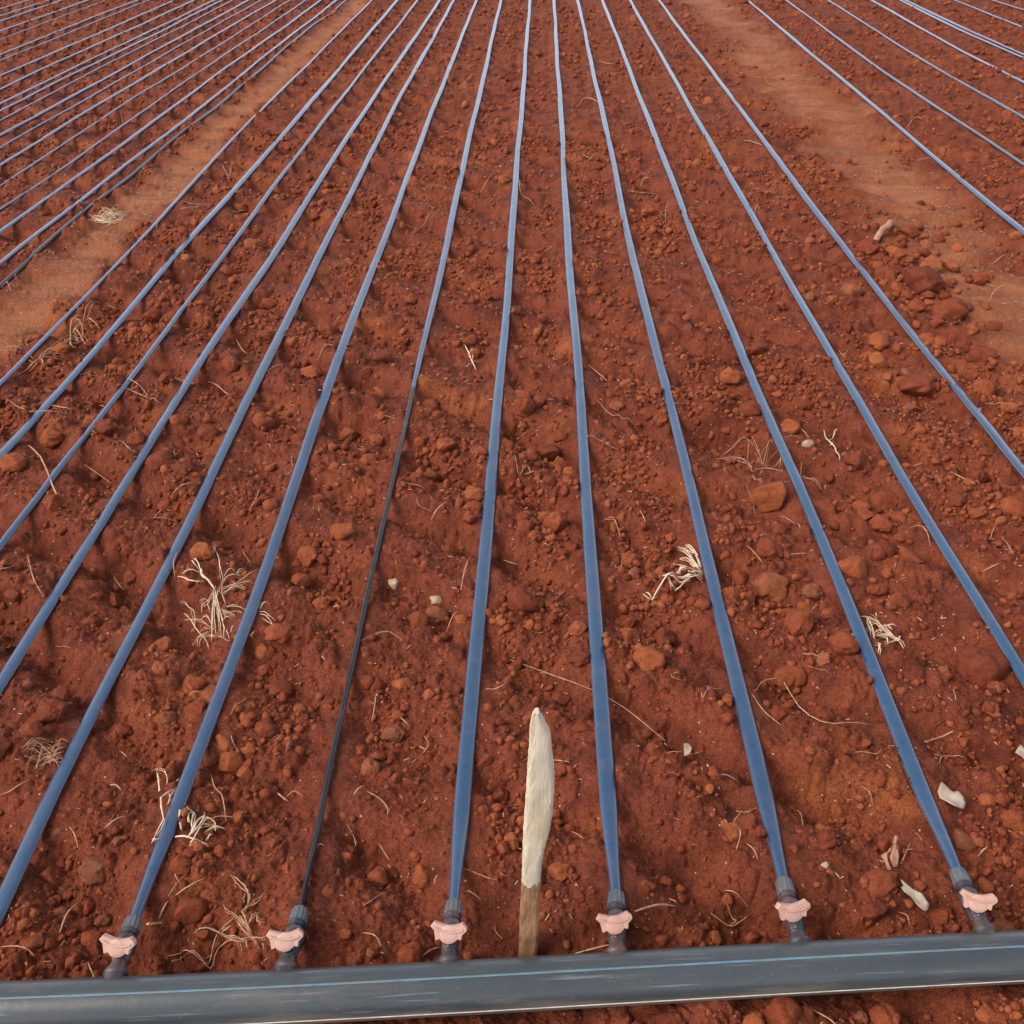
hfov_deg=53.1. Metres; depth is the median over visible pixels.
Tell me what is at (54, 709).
soil clod
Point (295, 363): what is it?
soil clod
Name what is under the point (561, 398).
soil clod
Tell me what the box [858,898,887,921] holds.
soil clod
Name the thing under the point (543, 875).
soil clod
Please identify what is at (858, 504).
soil clod
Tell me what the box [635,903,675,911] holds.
straw
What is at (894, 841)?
dry leaf
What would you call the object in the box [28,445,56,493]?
straw
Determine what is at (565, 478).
soil clod
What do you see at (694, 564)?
straw tuft
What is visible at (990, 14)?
drip tape
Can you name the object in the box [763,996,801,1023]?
soil clod
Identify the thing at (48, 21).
drip tape
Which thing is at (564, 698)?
soil clod
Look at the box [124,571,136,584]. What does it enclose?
soil clod
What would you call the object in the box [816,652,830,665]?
soil clod
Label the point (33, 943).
soil clod
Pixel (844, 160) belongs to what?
soil clod
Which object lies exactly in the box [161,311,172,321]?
soil clod
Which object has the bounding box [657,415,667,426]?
soil clod
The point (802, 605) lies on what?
soil clod
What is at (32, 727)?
soil clod
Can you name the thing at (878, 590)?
soil clod
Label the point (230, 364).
soil clod
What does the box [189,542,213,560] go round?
soil clod
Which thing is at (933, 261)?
soil clod
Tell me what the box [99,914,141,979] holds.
drip valve
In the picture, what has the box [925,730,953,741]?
straw
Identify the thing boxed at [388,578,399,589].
stone
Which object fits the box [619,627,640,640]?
soil clod
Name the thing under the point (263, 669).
soil clod
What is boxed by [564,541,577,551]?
soil clod
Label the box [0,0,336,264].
drip tape
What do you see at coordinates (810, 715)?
straw
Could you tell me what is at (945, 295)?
soil clod
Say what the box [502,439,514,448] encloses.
soil clod
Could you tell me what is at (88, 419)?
soil clod
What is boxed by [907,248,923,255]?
soil clod
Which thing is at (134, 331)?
soil clod
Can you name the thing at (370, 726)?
soil clod
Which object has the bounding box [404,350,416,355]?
soil clod
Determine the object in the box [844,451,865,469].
soil clod
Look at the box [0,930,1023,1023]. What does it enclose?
irrigation pipe
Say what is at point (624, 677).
soil clod
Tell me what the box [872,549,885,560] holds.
soil clod
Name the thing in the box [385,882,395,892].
soil clod
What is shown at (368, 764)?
soil clod
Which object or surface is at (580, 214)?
soil clod
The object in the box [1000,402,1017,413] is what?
soil clod
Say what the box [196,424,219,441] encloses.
soil clod
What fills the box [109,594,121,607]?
soil clod
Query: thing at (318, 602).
soil clod
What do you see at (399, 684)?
soil clod
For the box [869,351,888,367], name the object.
soil clod
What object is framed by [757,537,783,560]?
soil clod
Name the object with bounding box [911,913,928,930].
soil clod
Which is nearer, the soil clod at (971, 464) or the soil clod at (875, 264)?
the soil clod at (971, 464)
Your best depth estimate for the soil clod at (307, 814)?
1.34 m
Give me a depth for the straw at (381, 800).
1.33 m
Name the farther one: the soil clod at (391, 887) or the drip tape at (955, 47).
the drip tape at (955, 47)
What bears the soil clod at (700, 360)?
on the ground
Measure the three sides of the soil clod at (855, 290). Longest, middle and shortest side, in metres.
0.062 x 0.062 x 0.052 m
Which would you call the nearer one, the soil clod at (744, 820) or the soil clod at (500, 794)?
the soil clod at (744, 820)
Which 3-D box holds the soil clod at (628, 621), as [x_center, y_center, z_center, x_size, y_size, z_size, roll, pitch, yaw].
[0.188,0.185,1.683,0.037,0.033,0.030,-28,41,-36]
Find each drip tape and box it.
[0,0,29,8]
[0,0,49,16]
[0,0,62,21]
[0,0,88,31]
[0,0,104,39]
[0,0,138,55]
[0,0,148,60]
[0,0,194,89]
[0,0,214,104]
[0,0,222,111]
[0,0,232,120]
[0,0,248,136]
[0,0,260,148]
[0,0,276,166]
[0,0,289,186]
[0,0,305,209]
[0,0,320,233]
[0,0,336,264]
[0,0,346,287]
[0,0,371,385]
[0,0,398,457]
[0,0,417,551]
[0,0,440,694]
[0,0,454,925]
[0,1,172,76]
[130,0,477,916]
[299,0,501,904]
[449,0,530,898]
[552,0,620,890]
[576,0,787,877]
[601,0,960,869]
[629,0,1023,687]
[658,0,1023,477]
[749,1,1023,234]
[785,0,1023,165]
[827,0,1023,118]
[870,0,1023,83]
[899,0,1022,57]
[904,0,1023,55]
[954,0,1021,26]
[992,0,1023,9]
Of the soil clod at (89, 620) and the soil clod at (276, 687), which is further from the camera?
the soil clod at (89, 620)
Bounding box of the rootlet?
[823,429,839,459]
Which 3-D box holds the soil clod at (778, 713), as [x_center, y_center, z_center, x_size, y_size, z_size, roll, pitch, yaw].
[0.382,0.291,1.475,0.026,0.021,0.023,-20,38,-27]
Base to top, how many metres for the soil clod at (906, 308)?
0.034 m
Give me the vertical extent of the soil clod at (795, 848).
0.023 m
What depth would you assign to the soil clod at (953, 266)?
3.00 m
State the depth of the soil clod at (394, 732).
1.45 m
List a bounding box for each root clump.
[14,301,113,374]
[169,875,267,968]
[178,545,278,648]
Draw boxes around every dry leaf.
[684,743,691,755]
[881,852,891,869]
[887,836,897,852]
[890,843,898,866]
[900,879,928,910]
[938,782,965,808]
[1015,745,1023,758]
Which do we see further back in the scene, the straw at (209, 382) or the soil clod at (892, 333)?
the soil clod at (892, 333)
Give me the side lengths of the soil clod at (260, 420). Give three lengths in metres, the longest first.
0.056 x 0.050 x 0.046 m
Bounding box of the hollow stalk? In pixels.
[873,219,893,240]
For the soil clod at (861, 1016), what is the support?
on the ground
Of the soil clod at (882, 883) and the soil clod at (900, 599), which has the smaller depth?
the soil clod at (882, 883)
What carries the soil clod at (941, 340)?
on the ground
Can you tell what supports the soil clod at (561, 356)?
on the ground
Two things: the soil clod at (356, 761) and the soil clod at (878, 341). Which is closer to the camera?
the soil clod at (356, 761)
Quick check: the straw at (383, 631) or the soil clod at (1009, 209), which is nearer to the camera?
the straw at (383, 631)
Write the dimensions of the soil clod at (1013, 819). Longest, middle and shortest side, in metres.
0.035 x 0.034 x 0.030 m
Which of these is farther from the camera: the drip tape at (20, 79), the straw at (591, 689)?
the drip tape at (20, 79)
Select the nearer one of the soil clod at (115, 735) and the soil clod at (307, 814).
the soil clod at (307, 814)
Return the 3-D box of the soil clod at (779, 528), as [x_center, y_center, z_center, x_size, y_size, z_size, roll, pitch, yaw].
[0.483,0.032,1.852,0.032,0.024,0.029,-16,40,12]
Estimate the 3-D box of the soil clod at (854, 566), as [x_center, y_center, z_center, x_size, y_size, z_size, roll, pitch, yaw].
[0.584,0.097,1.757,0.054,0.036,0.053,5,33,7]
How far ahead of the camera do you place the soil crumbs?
2.11 m
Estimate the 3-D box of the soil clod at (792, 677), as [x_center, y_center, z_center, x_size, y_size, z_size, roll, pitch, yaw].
[0.425,0.252,1.562,0.057,0.029,0.042,-16,54,-12]
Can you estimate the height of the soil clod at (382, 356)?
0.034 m
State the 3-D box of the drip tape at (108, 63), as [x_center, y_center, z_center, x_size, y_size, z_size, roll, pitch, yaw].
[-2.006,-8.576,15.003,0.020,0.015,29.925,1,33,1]
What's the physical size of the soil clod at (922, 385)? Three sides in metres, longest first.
0.089 x 0.084 x 0.049 m
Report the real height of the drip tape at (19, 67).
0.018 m
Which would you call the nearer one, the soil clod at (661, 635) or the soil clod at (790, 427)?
the soil clod at (661, 635)
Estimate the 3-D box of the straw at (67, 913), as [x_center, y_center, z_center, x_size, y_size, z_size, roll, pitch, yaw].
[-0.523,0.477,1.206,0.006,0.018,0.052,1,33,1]
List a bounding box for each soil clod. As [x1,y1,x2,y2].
[0,453,27,472]
[0,735,11,761]
[4,589,21,602]
[19,718,43,737]
[21,932,43,952]
[34,697,68,722]
[38,864,60,885]
[40,429,63,447]
[40,661,53,675]
[45,385,57,391]
[45,494,64,511]
[45,826,60,841]
[49,342,71,354]
[52,685,70,701]
[78,855,105,885]
[80,930,103,946]
[81,615,100,626]
[83,415,95,423]
[87,402,101,409]
[94,418,113,434]
[94,913,111,926]
[105,723,124,743]
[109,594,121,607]
[112,357,126,365]
[117,364,130,372]
[121,543,133,556]
[121,724,132,735]
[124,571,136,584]
[127,327,138,336]
[127,430,144,445]
[142,309,161,322]
[145,450,172,470]
[150,970,170,974]
[151,661,166,675]
[154,636,172,650]
[156,759,170,775]
[157,499,172,512]
[159,371,174,382]
[159,710,177,727]
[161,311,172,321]
[169,854,191,875]
[170,414,188,425]
[173,963,193,973]
[174,895,207,924]
[184,699,207,719]
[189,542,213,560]
[190,677,207,690]
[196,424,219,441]
[215,734,234,751]
[219,751,243,772]
[220,266,238,277]
[222,355,239,372]
[232,203,247,212]
[236,765,253,780]
[243,672,257,683]
[244,238,265,247]
[251,965,264,970]
[252,413,275,429]
[255,643,274,659]
[255,720,277,739]
[256,309,274,315]
[256,664,271,675]
[257,330,274,343]
[259,625,268,634]
[260,298,277,308]
[262,499,278,510]
[264,623,292,642]
[268,680,294,697]
[289,444,299,448]
[290,360,299,367]
[291,573,311,587]
[294,703,307,713]
[295,714,309,725]
[296,545,318,566]
[300,365,322,378]
[301,810,313,818]
[309,467,323,478]
[311,494,327,502]
[312,597,329,608]
[316,553,328,564]
[318,321,339,335]
[322,883,334,897]
[329,523,353,540]
[333,868,340,875]
[339,426,357,440]
[350,755,366,770]
[356,745,365,754]
[358,674,374,690]
[359,366,370,378]
[359,453,376,464]
[361,757,379,776]
[364,393,381,407]
[364,719,380,733]
[367,866,388,887]
[369,434,383,446]
[369,751,385,761]
[372,351,391,362]
[375,387,389,398]
[380,724,405,742]
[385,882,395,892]
[392,677,410,689]
[397,941,424,962]
[404,296,417,304]
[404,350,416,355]
[407,611,428,627]
[408,472,416,483]
[412,864,429,888]
[421,398,440,409]
[424,469,439,482]
[426,606,449,623]
[436,437,455,452]
[441,544,458,555]
[454,480,469,488]
[463,335,477,345]
[463,485,484,501]
[463,510,477,523]
[464,500,481,510]
[470,257,485,265]
[470,445,479,452]
[476,754,492,771]
[479,290,494,299]
[492,787,507,803]
[497,174,511,182]
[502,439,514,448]
[507,586,538,611]
[514,395,535,417]
[515,511,530,520]
[516,518,533,532]
[517,389,531,398]
[522,711,531,723]
[524,447,537,452]
[532,396,545,407]
[537,444,559,460]
[537,511,550,519]
[540,866,545,887]
[543,510,566,532]
[547,862,573,881]
[553,354,567,359]
[553,429,567,441]
[553,456,566,468]
[554,395,567,404]
[558,693,569,704]
[561,475,572,481]
[563,466,576,474]
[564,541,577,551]
[567,620,587,634]
[567,649,590,666]
[571,719,589,732]
[575,212,583,217]
[587,286,599,294]
[609,400,623,410]
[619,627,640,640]
[620,614,635,627]
[620,672,628,684]
[621,551,635,568]
[625,429,634,433]
[627,567,639,578]
[633,646,665,671]
[636,395,649,403]
[639,407,654,421]
[641,204,653,217]
[641,880,655,892]
[643,559,656,569]
[649,387,657,394]
[652,627,675,645]
[652,733,664,741]
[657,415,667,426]
[660,593,673,604]
[665,533,676,543]
[693,357,704,365]
[693,598,709,609]
[707,930,721,944]
[719,367,740,383]
[724,586,739,597]
[724,822,744,842]
[731,570,747,585]
[732,407,740,415]
[735,813,756,829]
[739,400,761,416]
[744,591,754,603]
[748,342,766,354]
[749,481,785,512]
[752,571,788,602]
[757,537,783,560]
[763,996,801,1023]
[764,384,778,392]
[771,705,786,721]
[772,523,787,534]
[773,663,806,690]
[780,419,799,435]
[784,608,814,635]
[787,843,800,853]
[797,602,810,609]
[801,400,813,409]
[802,292,815,301]
[802,583,822,600]
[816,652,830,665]
[817,829,836,849]
[826,632,858,655]
[827,295,838,303]
[837,555,867,577]
[839,157,851,163]
[839,323,851,332]
[840,283,863,296]
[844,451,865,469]
[851,500,871,509]
[854,1010,868,1023]
[857,509,874,519]
[858,239,881,254]
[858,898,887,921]
[861,350,872,359]
[863,868,896,898]
[866,584,886,596]
[867,332,889,350]
[868,490,899,509]
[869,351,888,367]
[869,514,893,532]
[869,1002,900,1023]
[872,261,883,270]
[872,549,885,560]
[874,264,899,278]
[881,373,892,381]
[884,291,894,300]
[885,245,898,254]
[885,269,897,279]
[887,511,906,522]
[888,331,897,335]
[889,592,909,607]
[893,248,914,262]
[897,373,936,397]
[898,306,910,312]
[899,225,920,238]
[899,547,924,563]
[899,1017,909,1023]
[902,402,917,410]
[902,719,912,730]
[903,265,945,294]
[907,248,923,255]
[908,299,925,312]
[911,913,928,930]
[918,332,934,342]
[920,254,942,273]
[920,290,934,298]
[924,299,936,307]
[929,908,948,924]
[930,297,968,320]
[930,317,945,328]
[932,234,945,242]
[932,515,941,521]
[934,336,946,346]
[938,291,951,299]
[944,261,959,271]
[944,279,953,288]
[946,490,965,506]
[952,828,977,853]
[954,339,972,352]
[955,645,1010,688]
[960,478,976,485]
[965,323,979,333]
[965,345,996,362]
[965,532,987,540]
[967,460,985,469]
[967,468,987,482]
[969,508,985,519]
[971,379,996,395]
[972,272,989,285]
[975,1002,995,1023]
[978,792,996,806]
[979,448,994,456]
[981,702,999,715]
[984,413,997,418]
[986,321,1002,330]
[987,680,1008,691]
[991,918,1016,930]
[994,792,1010,808]
[999,496,1023,517]
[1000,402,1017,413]
[1000,809,1023,831]
[1001,205,1015,214]
[1001,553,1013,561]
[1004,590,1018,599]
[1009,231,1023,240]
[1010,615,1023,627]
[1013,426,1023,431]
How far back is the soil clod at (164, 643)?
1.60 m
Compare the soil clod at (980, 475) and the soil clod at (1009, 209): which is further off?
the soil clod at (1009, 209)
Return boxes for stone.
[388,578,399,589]
[430,595,441,603]
[802,439,813,447]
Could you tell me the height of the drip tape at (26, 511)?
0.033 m
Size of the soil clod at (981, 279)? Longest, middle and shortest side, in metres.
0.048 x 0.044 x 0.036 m
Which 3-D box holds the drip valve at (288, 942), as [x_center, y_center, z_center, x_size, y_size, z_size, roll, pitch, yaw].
[-0.248,0.473,1.132,0.041,0.048,0.098,1,33,1]
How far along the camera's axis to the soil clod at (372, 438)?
2.15 m
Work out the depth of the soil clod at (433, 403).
2.29 m
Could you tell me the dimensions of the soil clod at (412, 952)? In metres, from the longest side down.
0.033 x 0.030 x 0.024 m
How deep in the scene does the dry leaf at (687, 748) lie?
1.40 m
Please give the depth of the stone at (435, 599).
1.70 m
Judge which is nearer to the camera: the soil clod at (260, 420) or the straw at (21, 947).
the straw at (21, 947)
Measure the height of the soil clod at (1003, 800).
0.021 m
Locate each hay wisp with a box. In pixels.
[23,737,67,769]
[90,207,129,226]
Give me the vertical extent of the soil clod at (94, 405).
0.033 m
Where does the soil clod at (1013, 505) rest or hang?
on the ground
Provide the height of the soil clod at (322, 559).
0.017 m
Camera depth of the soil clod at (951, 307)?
2.72 m
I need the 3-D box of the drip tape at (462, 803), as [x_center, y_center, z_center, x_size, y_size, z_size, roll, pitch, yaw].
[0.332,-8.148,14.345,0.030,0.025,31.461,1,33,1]
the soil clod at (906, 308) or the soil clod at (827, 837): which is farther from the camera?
the soil clod at (906, 308)
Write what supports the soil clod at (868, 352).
on the ground
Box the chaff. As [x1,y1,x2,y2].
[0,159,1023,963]
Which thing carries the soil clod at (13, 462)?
on the ground
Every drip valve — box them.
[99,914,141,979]
[266,905,308,971]
[431,897,466,962]
[596,889,631,953]
[774,876,810,943]
[949,867,997,933]
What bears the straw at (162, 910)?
on the ground
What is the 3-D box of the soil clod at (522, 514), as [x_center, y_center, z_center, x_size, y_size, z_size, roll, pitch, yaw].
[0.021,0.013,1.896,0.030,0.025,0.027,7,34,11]
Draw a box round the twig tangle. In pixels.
[720,436,821,488]
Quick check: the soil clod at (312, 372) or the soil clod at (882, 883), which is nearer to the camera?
the soil clod at (882, 883)
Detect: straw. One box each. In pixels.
[1,945,34,956]
[9,400,70,413]
[27,555,42,594]
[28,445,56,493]
[59,902,78,932]
[146,922,161,924]
[159,901,167,917]
[174,378,233,400]
[175,878,203,895]
[211,774,225,818]
[361,631,403,640]
[367,791,387,814]
[511,660,665,740]
[574,944,608,953]
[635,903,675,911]
[701,687,722,697]
[711,913,747,925]
[725,890,748,907]
[734,810,741,848]
[751,678,874,725]
[752,694,778,723]
[803,1002,834,1023]
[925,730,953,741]
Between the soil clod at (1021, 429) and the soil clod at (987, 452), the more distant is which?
the soil clod at (1021, 429)
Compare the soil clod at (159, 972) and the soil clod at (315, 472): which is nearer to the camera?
the soil clod at (159, 972)
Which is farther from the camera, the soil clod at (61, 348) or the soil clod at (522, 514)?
the soil clod at (61, 348)
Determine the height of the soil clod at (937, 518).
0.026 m
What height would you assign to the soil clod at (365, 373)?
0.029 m
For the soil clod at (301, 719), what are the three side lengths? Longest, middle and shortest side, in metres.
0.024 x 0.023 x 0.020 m
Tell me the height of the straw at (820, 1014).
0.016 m
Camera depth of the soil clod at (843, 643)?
1.56 m
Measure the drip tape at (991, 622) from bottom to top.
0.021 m
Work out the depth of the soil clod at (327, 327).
2.57 m
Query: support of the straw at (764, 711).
on the ground
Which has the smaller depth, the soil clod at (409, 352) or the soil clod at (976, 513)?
the soil clod at (976, 513)
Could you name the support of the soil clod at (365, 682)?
on the ground
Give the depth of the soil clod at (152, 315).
2.73 m
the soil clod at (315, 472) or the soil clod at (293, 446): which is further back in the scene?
the soil clod at (293, 446)
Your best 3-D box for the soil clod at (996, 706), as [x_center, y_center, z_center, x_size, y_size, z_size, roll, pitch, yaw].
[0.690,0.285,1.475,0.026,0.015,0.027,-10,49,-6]
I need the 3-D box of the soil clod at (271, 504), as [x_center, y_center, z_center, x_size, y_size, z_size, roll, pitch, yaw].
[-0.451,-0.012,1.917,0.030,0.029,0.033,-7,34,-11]
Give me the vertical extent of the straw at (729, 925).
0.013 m
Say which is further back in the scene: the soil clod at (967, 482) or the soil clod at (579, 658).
the soil clod at (967, 482)
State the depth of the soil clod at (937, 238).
3.23 m
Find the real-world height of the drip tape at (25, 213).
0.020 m
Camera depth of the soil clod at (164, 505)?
1.94 m
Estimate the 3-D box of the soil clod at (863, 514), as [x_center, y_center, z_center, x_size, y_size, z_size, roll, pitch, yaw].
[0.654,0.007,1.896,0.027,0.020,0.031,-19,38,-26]
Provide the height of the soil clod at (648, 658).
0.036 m
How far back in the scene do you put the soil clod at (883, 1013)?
1.10 m
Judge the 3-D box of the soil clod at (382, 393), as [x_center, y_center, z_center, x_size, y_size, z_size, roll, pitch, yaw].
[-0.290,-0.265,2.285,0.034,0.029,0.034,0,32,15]
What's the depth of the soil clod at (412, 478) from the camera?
1.99 m
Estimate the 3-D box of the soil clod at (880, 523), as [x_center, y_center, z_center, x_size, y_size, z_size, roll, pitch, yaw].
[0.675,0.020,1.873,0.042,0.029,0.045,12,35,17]
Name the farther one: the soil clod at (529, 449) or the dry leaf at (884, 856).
the soil clod at (529, 449)
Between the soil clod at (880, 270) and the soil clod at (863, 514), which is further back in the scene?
the soil clod at (880, 270)
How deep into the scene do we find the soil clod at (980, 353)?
2.44 m
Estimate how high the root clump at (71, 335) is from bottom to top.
0.061 m
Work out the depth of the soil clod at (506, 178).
3.75 m
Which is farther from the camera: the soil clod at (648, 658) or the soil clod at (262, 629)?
the soil clod at (262, 629)
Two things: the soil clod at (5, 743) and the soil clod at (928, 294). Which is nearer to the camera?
the soil clod at (5, 743)
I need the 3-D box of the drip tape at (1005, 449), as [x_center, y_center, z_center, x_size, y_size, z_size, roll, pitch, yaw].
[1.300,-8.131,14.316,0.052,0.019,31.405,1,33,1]
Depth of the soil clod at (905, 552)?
1.79 m
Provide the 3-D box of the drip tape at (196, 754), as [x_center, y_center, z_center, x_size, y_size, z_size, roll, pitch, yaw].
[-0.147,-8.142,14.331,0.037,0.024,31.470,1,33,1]
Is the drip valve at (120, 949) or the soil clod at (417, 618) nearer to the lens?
the drip valve at (120, 949)
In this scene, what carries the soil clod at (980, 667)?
on the ground
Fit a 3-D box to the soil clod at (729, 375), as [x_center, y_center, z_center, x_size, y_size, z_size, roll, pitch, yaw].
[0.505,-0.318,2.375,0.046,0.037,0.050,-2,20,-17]
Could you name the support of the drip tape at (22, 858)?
on the ground
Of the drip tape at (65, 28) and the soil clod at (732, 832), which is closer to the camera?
the soil clod at (732, 832)
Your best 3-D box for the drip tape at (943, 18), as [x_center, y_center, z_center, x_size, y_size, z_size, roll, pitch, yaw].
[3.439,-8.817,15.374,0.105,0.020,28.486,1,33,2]
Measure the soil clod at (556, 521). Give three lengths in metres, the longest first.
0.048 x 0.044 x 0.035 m
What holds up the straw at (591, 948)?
on the ground
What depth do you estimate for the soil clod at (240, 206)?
3.57 m
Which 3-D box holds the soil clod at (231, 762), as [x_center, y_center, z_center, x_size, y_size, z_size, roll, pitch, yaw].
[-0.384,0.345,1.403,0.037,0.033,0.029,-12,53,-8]
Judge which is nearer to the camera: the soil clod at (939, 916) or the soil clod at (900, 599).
the soil clod at (939, 916)
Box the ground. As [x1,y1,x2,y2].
[0,0,1023,1023]
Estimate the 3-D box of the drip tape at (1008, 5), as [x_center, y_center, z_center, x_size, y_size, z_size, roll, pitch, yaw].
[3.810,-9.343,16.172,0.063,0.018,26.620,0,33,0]
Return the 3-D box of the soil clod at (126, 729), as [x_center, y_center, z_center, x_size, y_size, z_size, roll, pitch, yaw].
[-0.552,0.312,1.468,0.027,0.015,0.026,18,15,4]
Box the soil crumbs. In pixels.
[0,0,1023,1023]
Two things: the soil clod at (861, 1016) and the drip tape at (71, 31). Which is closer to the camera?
the soil clod at (861, 1016)
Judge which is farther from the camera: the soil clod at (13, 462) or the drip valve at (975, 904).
the soil clod at (13, 462)
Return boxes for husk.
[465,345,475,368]
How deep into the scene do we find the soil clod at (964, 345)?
2.50 m
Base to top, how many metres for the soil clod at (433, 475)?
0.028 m
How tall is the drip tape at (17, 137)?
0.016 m
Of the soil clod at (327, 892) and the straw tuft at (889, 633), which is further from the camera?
the straw tuft at (889, 633)
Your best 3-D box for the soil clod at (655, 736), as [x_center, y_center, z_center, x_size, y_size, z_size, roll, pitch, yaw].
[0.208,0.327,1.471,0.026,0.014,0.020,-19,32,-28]
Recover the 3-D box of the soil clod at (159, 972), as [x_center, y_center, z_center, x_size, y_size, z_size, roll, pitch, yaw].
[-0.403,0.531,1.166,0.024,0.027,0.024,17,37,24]
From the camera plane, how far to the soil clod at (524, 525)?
1.86 m
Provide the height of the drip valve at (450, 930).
0.048 m
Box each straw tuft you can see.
[151,768,223,846]
[643,544,703,600]
[852,613,904,653]
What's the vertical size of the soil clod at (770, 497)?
0.068 m
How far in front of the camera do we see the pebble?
1.24 m
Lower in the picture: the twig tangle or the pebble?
the pebble
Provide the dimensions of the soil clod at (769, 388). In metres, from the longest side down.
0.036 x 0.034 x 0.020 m
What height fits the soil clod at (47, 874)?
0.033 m
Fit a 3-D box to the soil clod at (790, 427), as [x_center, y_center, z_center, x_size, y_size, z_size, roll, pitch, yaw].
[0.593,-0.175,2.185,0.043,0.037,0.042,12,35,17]
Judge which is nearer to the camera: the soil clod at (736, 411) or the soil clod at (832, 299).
the soil clod at (736, 411)
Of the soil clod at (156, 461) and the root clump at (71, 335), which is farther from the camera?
the root clump at (71, 335)
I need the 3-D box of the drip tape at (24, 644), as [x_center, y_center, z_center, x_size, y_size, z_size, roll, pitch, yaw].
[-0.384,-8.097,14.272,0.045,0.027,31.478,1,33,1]
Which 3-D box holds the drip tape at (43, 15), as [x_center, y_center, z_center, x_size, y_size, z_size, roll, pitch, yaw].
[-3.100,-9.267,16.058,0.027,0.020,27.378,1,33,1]
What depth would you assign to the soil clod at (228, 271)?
2.97 m
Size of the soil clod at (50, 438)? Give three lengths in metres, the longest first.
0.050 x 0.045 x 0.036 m
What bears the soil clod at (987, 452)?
on the ground
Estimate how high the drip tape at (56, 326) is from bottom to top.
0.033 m
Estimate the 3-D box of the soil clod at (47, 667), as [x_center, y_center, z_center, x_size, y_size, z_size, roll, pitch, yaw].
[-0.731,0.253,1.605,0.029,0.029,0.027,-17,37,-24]
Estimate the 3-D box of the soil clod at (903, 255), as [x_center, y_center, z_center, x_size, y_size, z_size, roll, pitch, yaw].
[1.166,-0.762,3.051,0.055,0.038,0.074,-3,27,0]
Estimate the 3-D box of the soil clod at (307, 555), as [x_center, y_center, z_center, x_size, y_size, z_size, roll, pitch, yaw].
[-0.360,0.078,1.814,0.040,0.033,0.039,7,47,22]
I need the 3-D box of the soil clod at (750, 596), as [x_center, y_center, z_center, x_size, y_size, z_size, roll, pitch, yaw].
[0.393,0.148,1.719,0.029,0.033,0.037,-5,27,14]
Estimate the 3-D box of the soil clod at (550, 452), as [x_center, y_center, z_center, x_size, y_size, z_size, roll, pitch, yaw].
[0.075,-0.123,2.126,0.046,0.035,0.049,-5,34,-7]
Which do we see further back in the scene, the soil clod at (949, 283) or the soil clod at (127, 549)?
the soil clod at (949, 283)
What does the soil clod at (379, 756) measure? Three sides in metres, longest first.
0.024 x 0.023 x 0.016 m
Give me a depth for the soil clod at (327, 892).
1.22 m
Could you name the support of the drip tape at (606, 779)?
on the ground
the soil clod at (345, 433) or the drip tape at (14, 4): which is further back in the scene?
the drip tape at (14, 4)
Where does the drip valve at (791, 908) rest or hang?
attached to the irrigation pipe
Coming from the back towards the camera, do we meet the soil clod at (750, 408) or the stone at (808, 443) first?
the soil clod at (750, 408)
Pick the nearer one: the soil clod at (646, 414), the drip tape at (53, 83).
the soil clod at (646, 414)
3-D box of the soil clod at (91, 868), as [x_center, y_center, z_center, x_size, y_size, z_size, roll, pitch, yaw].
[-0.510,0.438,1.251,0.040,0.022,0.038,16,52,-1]
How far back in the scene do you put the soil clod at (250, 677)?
1.55 m
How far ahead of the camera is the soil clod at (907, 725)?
1.47 m
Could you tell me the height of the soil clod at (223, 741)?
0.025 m
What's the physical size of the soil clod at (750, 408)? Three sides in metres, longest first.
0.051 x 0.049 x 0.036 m
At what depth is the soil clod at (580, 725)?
1.44 m
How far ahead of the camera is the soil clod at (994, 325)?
2.63 m
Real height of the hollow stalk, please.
0.059 m
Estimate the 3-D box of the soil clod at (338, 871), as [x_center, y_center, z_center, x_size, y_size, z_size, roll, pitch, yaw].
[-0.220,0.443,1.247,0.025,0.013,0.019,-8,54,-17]
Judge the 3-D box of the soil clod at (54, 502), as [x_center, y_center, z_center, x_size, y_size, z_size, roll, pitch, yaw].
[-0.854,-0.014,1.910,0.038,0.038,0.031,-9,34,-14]
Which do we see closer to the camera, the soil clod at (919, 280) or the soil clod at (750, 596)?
the soil clod at (750, 596)
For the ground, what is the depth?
2.03 m
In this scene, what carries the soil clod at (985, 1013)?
on the ground
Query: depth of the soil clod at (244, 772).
1.39 m
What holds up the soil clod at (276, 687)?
on the ground
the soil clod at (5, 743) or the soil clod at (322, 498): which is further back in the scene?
the soil clod at (322, 498)
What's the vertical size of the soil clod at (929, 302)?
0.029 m
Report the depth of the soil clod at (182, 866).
1.23 m
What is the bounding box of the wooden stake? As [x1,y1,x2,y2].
[519,708,554,956]
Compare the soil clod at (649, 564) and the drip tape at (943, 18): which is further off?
the drip tape at (943, 18)
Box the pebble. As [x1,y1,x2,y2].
[820,862,829,869]
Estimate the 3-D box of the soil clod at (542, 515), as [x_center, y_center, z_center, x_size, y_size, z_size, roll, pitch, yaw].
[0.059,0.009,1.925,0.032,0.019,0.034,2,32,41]

